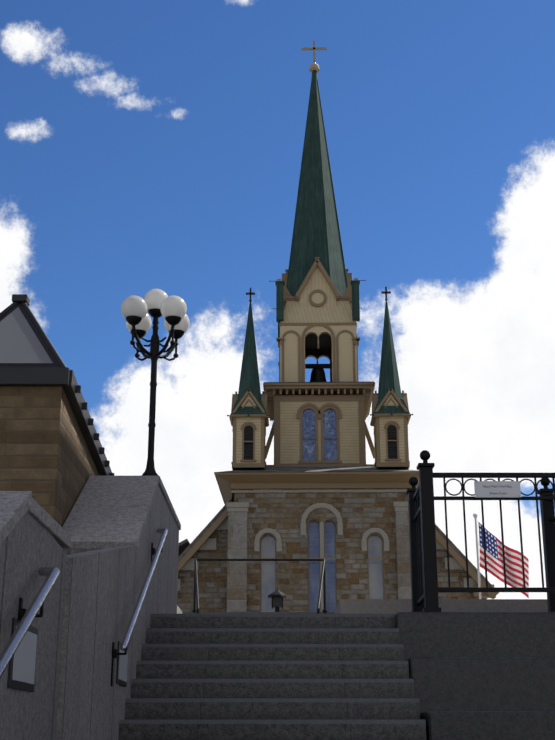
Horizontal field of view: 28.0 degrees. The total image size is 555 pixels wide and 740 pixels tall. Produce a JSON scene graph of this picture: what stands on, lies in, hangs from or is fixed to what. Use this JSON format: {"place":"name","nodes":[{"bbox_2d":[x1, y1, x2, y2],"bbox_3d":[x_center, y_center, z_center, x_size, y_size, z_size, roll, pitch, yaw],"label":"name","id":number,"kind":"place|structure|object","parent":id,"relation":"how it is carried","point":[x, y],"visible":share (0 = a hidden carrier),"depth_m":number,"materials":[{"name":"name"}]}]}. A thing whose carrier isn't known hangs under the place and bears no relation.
{"place":"outdoors","nodes":[
{"label":"outdoors","id":0,"kind":"place"},
{"bbox_2d":[0,0,554,598],"label":"sky","id":1,"kind":"structure","parent":0,"point":[146,145],"materials":[{"name":"blue"}]},
{"bbox_2d":[177,599,547,613],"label":"plaza terraces","id":2,"kind":"object","parent":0,"point":[369,606],"visible":0.04,"depth_m":18.63,"materials":[{"name":"concrete"}]},
{"bbox_2d":[192,559,327,613],"bbox_3d":[-0.327,4.238,19.590,2.510,2.124,2.068,0,-18,0],"label":"handrail","id":3,"kind":"object","parent":2,"relation":"on","point":[196,593],"visible":0.81,"depth_m":20.65,"materials":[{"name":"metal"}]},
{"bbox_2d":[268,587,286,611],"bbox_3d":[-0.005,5.006,23.537,0.400,0.860,0.400,0,-18,0],"label":"lantern","id":4,"kind":"object","parent":2,"relation":"on","point":[277,596],"visible":0.9,"depth_m":23.47,"materials":[{"name":"black paint"}]},
{"label":"ground surface","id":5,"kind":"structure","parent":0,"visible":0},
{"bbox_2d":[0,294,113,526],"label":"brick building","id":6,"kind":"structure","parent":5,"relation":"on","point":[53,458],"depth_m":9.47,"materials":[{"name":"brick"}]},
{"bbox_2d":[0,476,180,739],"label":"stair side wall","id":7,"kind":"structure","parent":5,"relation":"on","point":[55,678],"depth_m":6.77,"materials":[{"name":"concrete"}]},
{"bbox_2d":[0,528,167,686],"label":"handrails","id":8,"kind":"object","parent":7,"relation":"attached to","point":[26,617],"visible":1,"depth_m":5.21,"materials":[{"name":"metal"}]},
{"bbox_2d":[121,289,189,475],"bbox_3d":[-1.254,0.112,11.248,0.670,1.995,0.670,0,-18,0],"label":"street lamp","id":9,"kind":"object","parent":7,"relation":"on","point":[156,304],"visible":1,"depth_m":11.22,"materials":[{"name":"black metal"}]},
{"bbox_2d":[118,614,425,739],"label":"granite stairs","id":10,"kind":"structure","parent":5,"relation":"on","point":[272,676],"depth_m":8.85,"materials":[{"name":"grey stone"}]},
{"bbox_2d":[177,41,498,611],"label":"church","id":11,"kind":"structure","parent":5,"relation":"on","point":[320,488],"depth_m":42.62,"materials":[{"name":"stone"}]},
{"bbox_2d":[395,612,554,739],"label":"granite cheek blocks","id":12,"kind":"structure","parent":5,"relation":"on","point":[482,675],"depth_m":9.20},
{"bbox_2d":[406,450,554,611],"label":"iron fence with sign","id":13,"kind":"object","parent":12,"relation":"on","point":[425,589],"visible":0.94,"depth_m":10.63,"materials":[{"name":"black metal"}]},
{"bbox_2d":[473,513,528,598],"bbox_3d":[7.191,8.724,34.788,1.689,8.585,0.304,0,-18,1],"label":"american flag","id":14,"kind":"object","parent":5,"relation":"on","point":[513,562],"visible":0.81,"depth_m":35.67,"materials":[{"name":"fabric"}]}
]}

